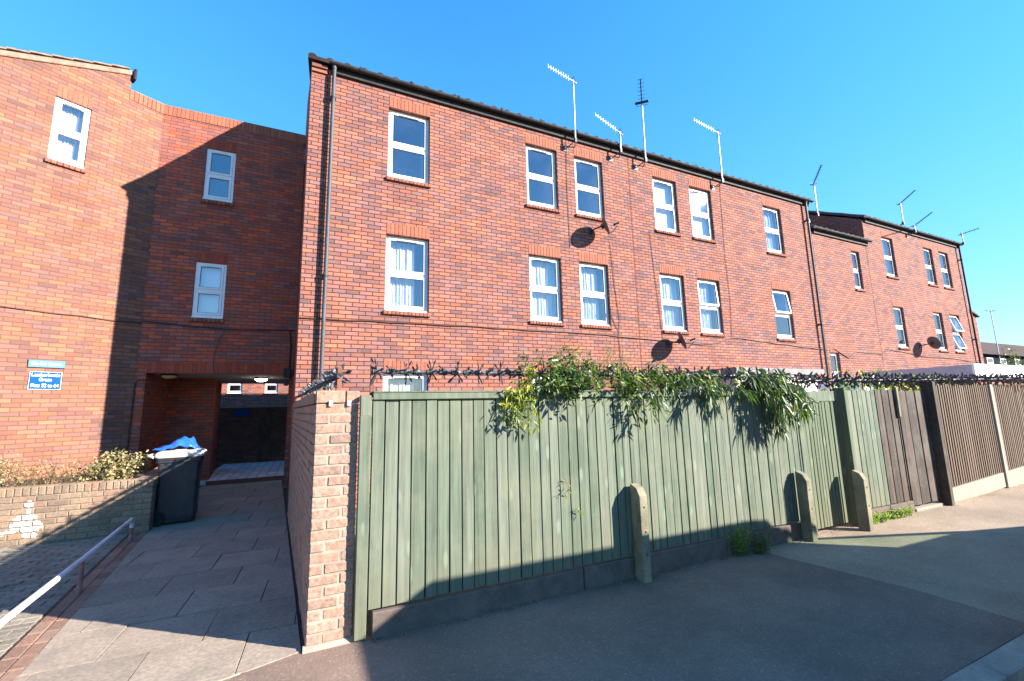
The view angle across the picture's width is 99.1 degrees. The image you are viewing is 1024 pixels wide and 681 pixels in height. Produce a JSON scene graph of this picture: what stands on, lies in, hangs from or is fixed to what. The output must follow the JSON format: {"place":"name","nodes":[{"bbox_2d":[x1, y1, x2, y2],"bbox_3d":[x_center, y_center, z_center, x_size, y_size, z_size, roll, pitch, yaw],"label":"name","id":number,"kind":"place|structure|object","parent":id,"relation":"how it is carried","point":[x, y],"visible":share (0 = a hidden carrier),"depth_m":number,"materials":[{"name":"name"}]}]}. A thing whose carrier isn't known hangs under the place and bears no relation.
{"place":"outdoors","nodes":[
{"label":"outdoors","id":0,"kind":"place"},
{"bbox_2d":[0,534,127,656],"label":"block paving","id":1,"kind":"structure","parent":0,"point":[15,560],"depth_m":4.60,"materials":[{"name":"grey brick"}]},
{"bbox_2d":[0,46,164,481],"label":"side wing","id":2,"kind":"structure","parent":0,"point":[80,141],"depth_m":8.03,"materials":[{"name":"red brick"}]},
{"bbox_2d":[27,371,61,389],"bbox_3d":[-8.107,0.699,7.587,0.016,0.305,0.392,-7,-11,34],"label":"wall sign","id":3,"kind":"object","parent":2,"relation":"attached to","point":[44,380],"visible":1,"depth_m":7.58,"materials":[{"name":"blue metal"}]},
{"bbox_2d":[28,359,65,367],"bbox_3d":[-8.114,0.409,7.627,0.022,0.130,0.455,-7,-11,34],"label":"wall sign","id":4,"kind":"object","parent":2,"relation":"attached to","point":[46,363],"visible":1,"depth_m":7.61,"materials":[{"name":"metal"}]},
{"bbox_2d":[44,85,92,173],"bbox_3d":[-8.723,-3.909,8.504,1.147,1.554,0.544,-7,-11,34],"label":"window","id":5,"kind":"structure","parent":2,"relation":"in","point":[71,121],"depth_m":8.26,"materials":[{"name":"white plastic"}]},
{"bbox_2d":[0,468,303,674],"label":"yard ground","id":6,"kind":"structure","parent":0,"point":[294,583],"depth_m":4.15,"materials":[{"name":"grey concrete"}]},
{"bbox_2d":[0,532,147,680],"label":"path edging","id":7,"kind":"object","parent":6,"relation":"on","point":[12,666],"visible":0.84,"depth_m":3.56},
{"bbox_2d":[0,518,134,627],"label":"handrail","id":8,"kind":"object","parent":7,"relation":"on","point":[23,605],"visible":0.92,"depth_m":3.91,"materials":[{"name":"grey metal"}]},
{"bbox_2d":[0,467,157,547],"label":"planter wall","id":9,"kind":"structure","parent":6,"relation":"on","point":[39,514],"depth_m":5.88,"materials":[{"name":"brown brick"}]},
{"bbox_2d":[0,468,154,487],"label":"planter soil","id":10,"kind":"structure","parent":9,"relation":"in","point":[140,474],"depth_m":7.31,"materials":[{"name":"brown soil"}]},
{"bbox_2d":[0,450,69,487],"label":"shrub","id":11,"kind":"object","parent":10,"relation":"on","point":[10,470],"visible":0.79,"depth_m":6.10,"materials":[{"name":"beige plant"}]},
{"bbox_2d":[9,456,101,486],"bbox_3d":[-6.498,1.952,6.286,1.069,0.582,0.563,3,-10,-25],"label":"shrub","id":12,"kind":"object","parent":10,"relation":"on","point":[51,478],"visible":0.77,"depth_m":6.18,"materials":[{"name":"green plant"}]},
{"bbox_2d":[72,447,151,481],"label":"shrub","id":13,"kind":"object","parent":10,"relation":"on","point":[129,469],"visible":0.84,"depth_m":6.43,"materials":[{"name":"green plant"}]},
{"bbox_2d":[125,105,305,488],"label":"archway block","id":14,"kind":"structure","parent":6,"relation":"on","point":[220,299],"depth_m":9.62,"materials":[{"name":"red brick"}]},
{"bbox_2d":[160,374,177,378],"bbox_3d":[-7.195,0.755,9.165,0.300,0.097,0.300,3,-10,-25],"label":"ceiling lamp","id":15,"kind":"object","parent":14,"relation":"attached to","point":[168,376],"visible":1,"depth_m":9.08,"materials":[{"name":"white plastic"}]},
{"bbox_2d":[189,252,227,322],"bbox_3d":[-6.491,-1.134,9.393,0.616,1.521,0.179,3,-10,-25],"label":"window","id":16,"kind":"structure","parent":14,"relation":"in","point":[210,279],"depth_m":9.41,"materials":[{"name":"white plastic"}]},
{"bbox_2d":[200,139,236,206],"bbox_3d":[-6.746,-3.672,10.231,0.609,1.521,1.149,3,-10,-25],"label":"window","id":17,"kind":"structure","parent":14,"relation":"in","point":[220,165],"depth_m":9.85,"materials":[{"name":"white plastic"}]},
{"bbox_2d":[254,377,267,381],"bbox_3d":[-6.087,0.951,10.608,0.300,0.097,0.300,3,-10,-25],"label":"ceiling lamp","id":18,"kind":"object","parent":14,"relation":"attached to","point":[261,379],"visible":1,"depth_m":10.51,"materials":[{"name":"white plastic"}]},
{"bbox_2d":[283,330,291,385],"bbox_3d":[-4.975,0.370,9.700,0.140,1.262,0.186,3,-10,-25],"label":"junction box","id":19,"kind":"object","parent":14,"relation":"attached to","point":[287,373],"visible":1,"depth_m":9.62,"materials":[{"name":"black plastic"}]},
{"bbox_2d":[206,475,287,485],"bbox_3d":[-6.256,3.330,10.379,1.670,0.115,0.090,3,-10,-25],"label":"step","id":20,"kind":"object","parent":6,"relation":"on","point":[243,480],"visible":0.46,"depth_m":10.32,"materials":[{"name":"grey concrete"}]},
{"bbox_2d":[215,407,286,467],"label":"courtyard wall","id":21,"kind":"structure","parent":6,"relation":"on","point":[257,434],"depth_m":13.75,"materials":[{"name":"brown brick"}]},
{"bbox_2d":[233,409,248,416],"bbox_3d":[-8.500,2.278,13.709,0.420,0.220,0.015,3,-10,-25],"label":"courtyard sign","id":22,"kind":"object","parent":21,"relation":"attached to","point":[241,413],"visible":1,"depth_m":13.70,"materials":[{"name":"blue metal"}]},
{"bbox_2d":[220,384,288,407],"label":"courtyard building","id":23,"kind":"structure","parent":6,"relation":"on","point":[250,395],"depth_m":22.41,"materials":[{"name":"red brick"}]},
{"bbox_2d":[226,384,242,394],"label":"window","id":24,"kind":"structure","parent":23,"relation":"in","point":[232,388],"depth_m":22.20,"materials":[{"name":"white plastic"}]},
{"bbox_2d":[264,384,277,394],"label":"window","id":25,"kind":"structure","parent":23,"relation":"in","point":[270,389],"depth_m":22.89,"materials":[{"name":"white plastic"}]},
{"bbox_2d":[15,480,300,680],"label":"path","id":26,"kind":"structure","parent":0,"point":[155,583],"depth_m":3.73,"materials":[{"name":"grey stone"}]},
{"bbox_2d":[147,448,206,526],"bbox_3d":[-5.228,2.249,6.793,0.711,1.082,0.576,4,-10,-31],"label":"wheelie bin","id":27,"kind":"object","parent":26,"relation":"on","point":[178,484],"visible":0.93,"depth_m":6.61,"materials":[{"name":"black plastic"}]},
{"bbox_2d":[152,436,199,450],"bbox_3d":[-5.363,1.650,7.011,0.571,0.213,0.360,3,-10,-25],"label":"plastic sheet","id":28,"kind":"object","parent":27,"relation":"on","point":[184,441],"visible":1,"depth_m":6.93,"materials":[{"name":"blue plastic"}]},
{"bbox_2d":[200,460,284,485],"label":"passage floor","id":29,"kind":"structure","parent":0,"point":[246,470],"depth_m":11.65,"materials":[{"name":"grey concrete"}]},
{"bbox_2d":[0,0,1023,345],"label":"sky","id":30,"kind":"structure","parent":0,"point":[893,99],"materials":[{"name":"blue"}]},
{"bbox_2d":[287,487,938,635],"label":"garden ground","id":31,"kind":"structure","parent":0,"point":[368,622],"depth_m":4.11,"materials":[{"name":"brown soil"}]},
{"bbox_2d":[287,391,359,653],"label":"garden wall","id":32,"kind":"structure","parent":31,"relation":"on","point":[322,491],"depth_m":3.23,"materials":[{"name":"brick"}]},
{"bbox_2d":[299,364,351,398],"bbox_3d":[-2.401,0.600,5.332,0.209,0.272,4.351,3,-10,-28],"label":"spike barrier","id":33,"kind":"object","parent":32,"relation":"on","point":[330,380],"visible":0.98,"depth_m":3.85,"materials":[{"name":"grey metal"}]},
{"bbox_2d":[288,52,829,508],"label":"apartment block","id":34,"kind":"structure","parent":31,"relation":"on","point":[447,231],"depth_m":9.45,"materials":[{"name":"red brick"}]},
{"bbox_2d":[383,361,427,390],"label":"window","id":35,"kind":"structure","parent":34,"relation":"in","point":[397,383],"depth_m":8.10,"materials":[{"name":"white plastic"}]},
{"bbox_2d":[383,222,430,316],"bbox_3d":[-2.199,-1.261,8.756,0.874,1.776,1.149,3,-10,-25],"label":"window","id":36,"kind":"structure","parent":34,"relation":"in","point":[406,274],"depth_m":8.43,"materials":[{"name":"white plastic"}]},
{"bbox_2d":[386,97,431,188],"bbox_3d":[-2.258,-3.855,9.153,0.874,1.776,1.149,3,-10,-25],"label":"window","id":37,"kind":"structure","parent":34,"relation":"in","point":[408,137],"depth_m":8.94,"materials":[{"name":"white plastic"}]},
{"bbox_2d":[525,134,560,213],"bbox_3d":[0.460,-3.724,10.418,0.874,1.776,1.149,3,-10,-25],"label":"window","id":38,"kind":"structure","parent":34,"relation":"in","point":[540,164],"depth_m":10.22,"materials":[{"name":"white plastic"}]},
{"bbox_2d":[528,244,565,325],"bbox_3d":[0.519,-1.130,10.022,0.874,1.776,1.149,3,-10,-25],"label":"window","id":39,"kind":"structure","parent":34,"relation":"in","point":[544,281],"depth_m":9.71,"materials":[{"name":"white plastic"}]},
{"bbox_2d":[532,364,564,388],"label":"window","id":40,"kind":"structure","parent":34,"relation":"in","point":[539,366],"depth_m":9.18,"materials":[{"name":"white plastic"}]},
{"bbox_2d":[548,65,576,151],"bbox_3d":[1.166,-5.418,10.272,0.907,1.878,0.285,4,-10,-31],"label":"aerial","id":41,"kind":"object","parent":34,"relation":"attached to","point":[575,137],"visible":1,"depth_m":10.32,"materials":[{"name":"metal"}]},
{"bbox_2d":[574,147,606,221],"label":"window","id":42,"kind":"structure","parent":34,"relation":"in","point":[587,174],"depth_m":10.78,"materials":[{"name":"white plastic"}]},
{"bbox_2d":[579,252,613,329],"bbox_3d":[1.698,-1.073,10.570,0.876,1.776,1.148,3,-10,-25],"label":"window","id":43,"kind":"structure","parent":34,"relation":"in","point":[593,285],"depth_m":10.27,"materials":[{"name":"white plastic"}]},
{"bbox_2d":[589,215,618,234],"bbox_3d":[2.137,-2.656,10.150,0.391,0.439,0.616,5,-11,-36],"label":"satellite dish","id":44,"kind":"object","parent":34,"relation":"attached to","point":[603,225],"visible":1,"depth_m":10.03,"materials":[{"name":"grey metal"}]},
{"bbox_2d":[595,113,622,161],"bbox_3d":[2.312,-4.909,10.667,1.155,0.819,0.312,6,-11,-39],"label":"aerial","id":45,"kind":"object","parent":34,"relation":"attached to","point":[620,148],"visible":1,"depth_m":10.83,"materials":[{"name":"metal"}]},
{"bbox_2d":[634,79,648,170],"bbox_3d":[3.208,-5.352,11.004,0.481,1.876,1.059,-5,-10,25],"label":"aerial","id":46,"kind":"object","parent":34,"relation":"attached to","point":[641,102],"visible":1,"depth_m":11.24,"materials":[{"name":"metal"}]},
{"bbox_2d":[652,168,681,236],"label":"window","id":47,"kind":"structure","parent":34,"relation":"in","point":[664,201],"depth_m":11.68,"materials":[{"name":"white plastic"}]},
{"bbox_2d":[659,264,690,334],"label":"window","id":48,"kind":"structure","parent":34,"relation":"in","point":[671,286],"depth_m":11.31,"materials":[{"name":"white plastic"}]},
{"bbox_2d":[665,331,694,348],"bbox_3d":[4.119,-0.001,10.671,0.390,0.439,0.591,5,-11,-36],"label":"satellite dish","id":49,"kind":"object","parent":34,"relation":"attached to","point":[681,340],"visible":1,"depth_m":10.56,"materials":[{"name":"grey metal"}]},
{"bbox_2d":[688,178,716,243],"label":"window","id":50,"kind":"structure","parent":34,"relation":"in","point":[699,202],"depth_m":12.24,"materials":[{"name":"white plastic"}]},
{"bbox_2d":[694,119,723,190],"bbox_3d":[5.481,-5.200,12.283,1.184,1.819,0.278,3,-10,-28],"label":"aerial","id":51,"kind":"object","parent":34,"relation":"attached to","point":[722,179],"visible":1,"depth_m":12.39,"materials":[{"name":"metal"}]},
{"bbox_2d":[697,270,726,336],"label":"window","id":52,"kind":"structure","parent":34,"relation":"in","point":[707,290],"depth_m":11.85,"materials":[{"name":"white plastic"}]},
{"bbox_2d":[762,198,787,256],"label":"window","id":53,"kind":"structure","parent":34,"relation":"in","point":[774,247],"depth_m":13.55,"materials":[{"name":"white plastic"}]},
{"bbox_2d":[771,281,797,341],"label":"window","id":54,"kind":"structure","parent":34,"relation":"in","point":[782,308],"depth_m":13.19,"materials":[{"name":"white plastic"}]},
{"bbox_2d":[809,165,821,222],"bbox_3d":[9.572,-4.579,13.822,0.412,1.350,1.376,-6,-10,27],"label":"aerial","id":55,"kind":"object","parent":34,"relation":"attached to","point":[817,213],"visible":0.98,"depth_m":14.16,"materials":[{"name":"metal"}]},
{"bbox_2d":[682,367,823,401],"bbox_3d":[5.961,1.928,10.630,3.170,2.370,1.567,3,-10,-25],"label":"porch extension","id":56,"kind":"object","parent":31,"relation":"on","point":[807,372],"visible":0.06,"depth_m":10.27,"materials":[{"name":"grey fabric"}]},
{"bbox_2d":[838,370,875,390],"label":"bush","id":57,"kind":"object","parent":31,"relation":"on","point":[846,382],"visible":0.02,"depth_m":8.83,"materials":[{"name":"green plant"}]},
{"bbox_2d":[813,368,949,401],"bbox_3d":[6.805,1.203,7.830,4.993,1.496,0.844,3,-10,-25],"label":"hedge","id":58,"kind":"object","parent":31,"relation":"on","point":[872,388],"visible":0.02,"depth_m":7.89,"materials":[{"name":"green plant"}]},
{"bbox_2d":[866,364,1023,390],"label":"garden extension","id":59,"kind":"object","parent":31,"relation":"on","point":[981,369],"visible":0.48,"depth_m":12.72,"materials":[{"name":"grey fabric"}]},
{"bbox_2d":[1000,346,1023,365],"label":"bush","id":60,"kind":"object","parent":31,"relation":"on","point":[1001,355],"visible":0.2,"depth_m":16.93,"materials":[{"name":"green plant"}]},
{"bbox_2d":[223,550,1023,680],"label":"pavement","id":61,"kind":"structure","parent":0,"point":[763,617],"depth_m":3.06,"materials":[{"name":"grey asphalt"}]},
{"bbox_2d":[353,389,818,641],"bbox_3d":[1.269,1.396,4.357,5.336,1.798,0.125,3,-10,-25],"label":"board fence","id":62,"kind":"object","parent":61,"relation":"on","point":[457,491],"visible":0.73,"depth_m":3.86,"materials":[{"name":"green wood"}]},
{"bbox_2d":[498,358,542,436],"bbox_3d":[0.074,0.502,3.877,0.444,0.700,0.276,3,-10,-25],"label":"climbing plant","id":63,"kind":"object","parent":62,"relation":"attached to","point":[516,391],"visible":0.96,"depth_m":3.83,"materials":[{"name":"green plant"}]},
{"bbox_2d":[528,357,608,401],"bbox_3d":[0.495,0.376,4.077,0.788,0.408,0.529,3,-10,-25],"label":"climbing plant","id":64,"kind":"object","parent":62,"relation":"attached to","point":[574,381],"visible":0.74,"depth_m":4.02,"materials":[{"name":"green plant"}]},
{"bbox_2d":[369,357,793,397],"bbox_3d":[1.256,0.397,4.557,5.273,0.334,0.252,3,-10,-25],"label":"spike barrier","id":65,"kind":"object","parent":62,"relation":"on","point":[375,371],"visible":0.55,"depth_m":3.89,"materials":[{"name":"black metal"}]},
{"bbox_2d":[498,346,669,425],"bbox_3d":[0.725,0.433,4.253,1.951,0.782,0.601,3,-10,-25],"label":"climbing plant","id":66,"kind":"object","parent":62,"relation":"attached to","point":[571,359],"visible":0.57,"depth_m":4.13,"materials":[{"name":"green plant"}]},
{"bbox_2d":[547,339,636,387],"bbox_3d":[0.842,0.237,4.380,0.971,0.519,0.375,3,-10,-25],"label":"climbing plant","id":67,"kind":"object","parent":62,"relation":"on","point":[609,353],"visible":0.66,"depth_m":4.53,"materials":[{"name":"green plant"}]},
{"bbox_2d":[607,357,722,429],"bbox_3d":[1.581,0.554,4.602,1.465,0.751,0.569,3,-10,-25],"label":"climbing plant","id":68,"kind":"object","parent":62,"relation":"attached to","point":[644,380],"visible":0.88,"depth_m":4.43,"materials":[{"name":"green plant"}]},
{"bbox_2d":[647,366,819,447],"bbox_3d":[2.447,0.764,4.884,2.435,0.999,0.567,2,-9,-18],"label":"climbing plant","id":69,"kind":"object","parent":62,"relation":"attached to","point":[764,387],"visible":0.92,"depth_m":5.02,"materials":[{"name":"green plant"}]},
{"bbox_2d":[630,483,651,582],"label":"concrete spur","id":70,"kind":"structure","parent":61,"relation":"on","point":[642,557],"depth_m":4.10,"materials":[{"name":"grey concrete"}]},
{"bbox_2d":[725,520,754,556],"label":"weed","id":71,"kind":"object","parent":61,"relation":"on","point":[738,544],"visible":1,"depth_m":4.68,"materials":[{"name":"green plant"}]},
{"bbox_2d":[749,531,774,554],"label":"weed","id":72,"kind":"object","parent":61,"relation":"on","point":[764,547],"visible":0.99,"depth_m":4.72,"materials":[{"name":"green plant"}]},
{"bbox_2d":[300,613,1023,680],"bbox_3d":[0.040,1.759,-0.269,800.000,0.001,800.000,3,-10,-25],"label":"ground","id":73,"kind":"structure","parent":0,"point":[941,680],"depth_m":3.08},
{"bbox_2d":[942,634,1023,680],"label":"kerb","id":74,"kind":"structure","parent":73,"relation":"on","point":[1005,662],"depth_m":2.64,"materials":[{"name":"concrete"}]},
{"bbox_2d":[980,342,1023,365],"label":"dark house","id":75,"kind":"structure","parent":73,"relation":"on","point":[990,353],"depth_m":60.53,"materials":[{"name":"brown concrete"}]},
{"bbox_2d":[986,358,993,363],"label":"window","id":76,"kind":"structure","parent":75,"relation":"in","point":[989,360],"depth_m":57.03,"materials":[{"name":"white plastic"}]},
{"bbox_2d":[984,309,999,357],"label":"street lamp","id":77,"kind":"object","parent":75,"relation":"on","point":[990,310],"visible":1,"depth_m":58.56,"materials":[{"name":"metal"}]},
{"bbox_2d":[810,225,883,377],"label":"link block","id":78,"kind":"structure","parent":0,"point":[851,333],"depth_m":14.44,"materials":[{"name":"red brick"},{"name":"white upvc"},{"name":"black plastic"}]},
{"bbox_2d":[829,345,838,377],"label":"window","id":79,"kind":"structure","parent":78,"relation":"in","point":[833,356],"depth_m":13.84,"materials":[{"name":"white plastic"}]},
{"bbox_2d":[850,244,866,291],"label":"window","id":80,"kind":"structure","parent":78,"relation":"in","point":[855,248],"depth_m":15.17,"materials":[{"name":"white plastic"}]},
{"bbox_2d":[817,376,887,401],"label":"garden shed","id":81,"kind":"structure","parent":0,"point":[828,389],"depth_m":11.19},
{"bbox_2d":[763,484,1023,621],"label":"pavement","id":82,"kind":"structure","parent":0,"point":[969,551],"depth_m":4.69,"materials":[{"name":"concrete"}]},
{"bbox_2d":[372,485,1020,641],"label":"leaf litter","id":83,"kind":"object","parent":82,"relation":"on","point":[620,582],"visible":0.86,"depth_m":3.89,"materials":[{"name":"brown plant"}]},
{"bbox_2d":[795,470,817,541],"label":"concrete spur","id":84,"kind":"structure","parent":82,"relation":"on","point":[806,508],"depth_m":5.16,"materials":[{"name":"grey concrete"}]},
{"bbox_2d":[802,388,858,528],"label":"garden gate","id":85,"kind":"structure","parent":82,"relation":"on","point":[831,461],"depth_m":5.68,"materials":[{"name":"green wood"}]},
{"bbox_2d":[851,470,873,531],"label":"concrete spur","id":86,"kind":"structure","parent":82,"relation":"on","point":[862,501],"depth_m":5.50,"materials":[{"name":"grey concrete"}]},
{"bbox_2d":[846,390,890,518],"bbox_3d":[4.907,1.584,6.064,0.780,1.778,0.095,3,-10,-25],"label":"board fence","id":87,"kind":"object","parent":82,"relation":"on","point":[868,451],"visible":0.68,"depth_m":6.08,"materials":[{"name":"green wood"}]},
{"bbox_2d":[872,511,882,524],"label":"weed","id":88,"kind":"object","parent":82,"relation":"on","point":[875,520],"visible":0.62,"depth_m":5.70,"materials":[{"name":"green plant"}]},
{"bbox_2d":[876,509,890,521],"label":"weed","id":89,"kind":"object","parent":82,"relation":"on","point":[884,515],"visible":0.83,"depth_m":5.83,"materials":[{"name":"green plant"}]},
{"bbox_2d":[874,387,914,514],"bbox_3d":[5.498,1.591,6.335,0.620,1.820,0.110,3,-10,-25],"label":"board fence","id":90,"kind":"object","parent":82,"relation":"on","point":[887,403],"visible":0.94,"depth_m":6.33,"materials":[{"name":"wood"}]},
{"bbox_2d":[889,508,904,518],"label":"weed","id":91,"kind":"object","parent":82,"relation":"on","point":[895,516],"visible":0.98,"depth_m":5.99,"materials":[{"name":"green plant"}]},
{"bbox_2d":[903,503,916,516],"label":"weed","id":92,"kind":"object","parent":82,"relation":"on","point":[908,511],"visible":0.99,"depth_m":6.08,"materials":[{"name":"green plant"}]},
{"bbox_2d":[898,382,954,511],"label":"garden gate","id":93,"kind":"structure","parent":82,"relation":"on","point":[927,465],"depth_m":6.67,"materials":[{"name":"wood"}]},
{"bbox_2d":[935,384,1023,501],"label":"slatted fence","id":94,"kind":"object","parent":82,"relation":"on","point":[983,429],"visible":0.91,"depth_m":7.65,"materials":[{"name":"wood"}]},
{"bbox_2d":[788,371,1023,391],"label":"spike barrier","id":95,"kind":"object","parent":94,"relation":"on","point":[916,379],"visible":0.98,"depth_m":6.77,"materials":[{"name":"black metal"}]},
{"bbox_2d":[808,210,981,370],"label":"end block","id":96,"kind":"structure","parent":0,"point":[918,282],"depth_m":16.54,"materials":[{"name":"red brick"},{"name":"white upvc"},{"name":"black plastic"}]},
{"bbox_2d":[880,230,899,279],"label":"window","id":97,"kind":"structure","parent":96,"relation":"in","point":[885,242],"depth_m":16.31,"materials":[{"name":"white plastic"}]},
{"bbox_2d":[892,300,911,349],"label":"window","id":98,"kind":"structure","parent":96,"relation":"in","point":[897,312],"depth_m":15.90,"materials":[{"name":"white plastic"}]},
{"bbox_2d":[896,190,914,227],"bbox_3d":[14.541,-4.792,16.213,0.418,1.070,1.260,-5,-9,22],"label":"aerial","id":99,"kind":"object","parent":96,"relation":"attached to","point":[900,204],"visible":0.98,"depth_m":16.52,"materials":[{"name":"metal"}]},
{"bbox_2d":[906,212,931,237],"bbox_3d":[15.252,-4.292,16.412,0.418,0.510,1.402,-5,-9,21],"label":"aerial","id":100,"kind":"object","parent":96,"relation":"attached to","point":[914,231],"visible":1,"depth_m":16.80,"materials":[{"name":"metal"}]},
{"bbox_2d":[919,336,942,348],"bbox_3d":[15.307,0.096,15.963,0.413,0.464,0.592,6,-11,-38],"label":"satellite dish","id":101,"kind":"object","parent":96,"relation":"attached to","point":[934,342],"visible":1,"depth_m":15.84,"materials":[{"name":"grey metal"}]},
{"bbox_2d":[922,242,939,286],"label":"window","id":102,"kind":"structure","parent":96,"relation":"in","point":[926,252],"depth_m":17.55,"materials":[{"name":"white plastic"}]},
{"bbox_2d":[932,306,949,351],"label":"window","id":103,"kind":"structure","parent":96,"relation":"in","point":[935,309],"depth_m":17.11,"materials":[{"name":"white plastic"}]},
{"bbox_2d":[937,246,955,289],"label":"window","id":104,"kind":"structure","parent":96,"relation":"in","point":[942,258],"depth_m":18.10,"materials":[{"name":"white plastic"}]},
{"bbox_2d":[949,309,966,353],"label":"window","id":105,"kind":"structure","parent":96,"relation":"in","point":[958,340],"depth_m":17.65,"materials":[{"name":"white plastic"}]},
{"bbox_2d":[956,228,978,248],"bbox_3d":[19.160,-4.301,18.358,0.351,0.738,0.764,3,-10,-25],"label":"aerial","id":106,"kind":"object","parent":96,"relation":"attached to","point":[963,242],"visible":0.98,"depth_m":18.50,"materials":[{"name":"metal"}]},
{"bbox_2d":[969,310,983,363],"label":"gable house","id":107,"kind":"structure","parent":0,"point":[975,315],"depth_m":22.64,"materials":[{"name":"brick"}]}
]}

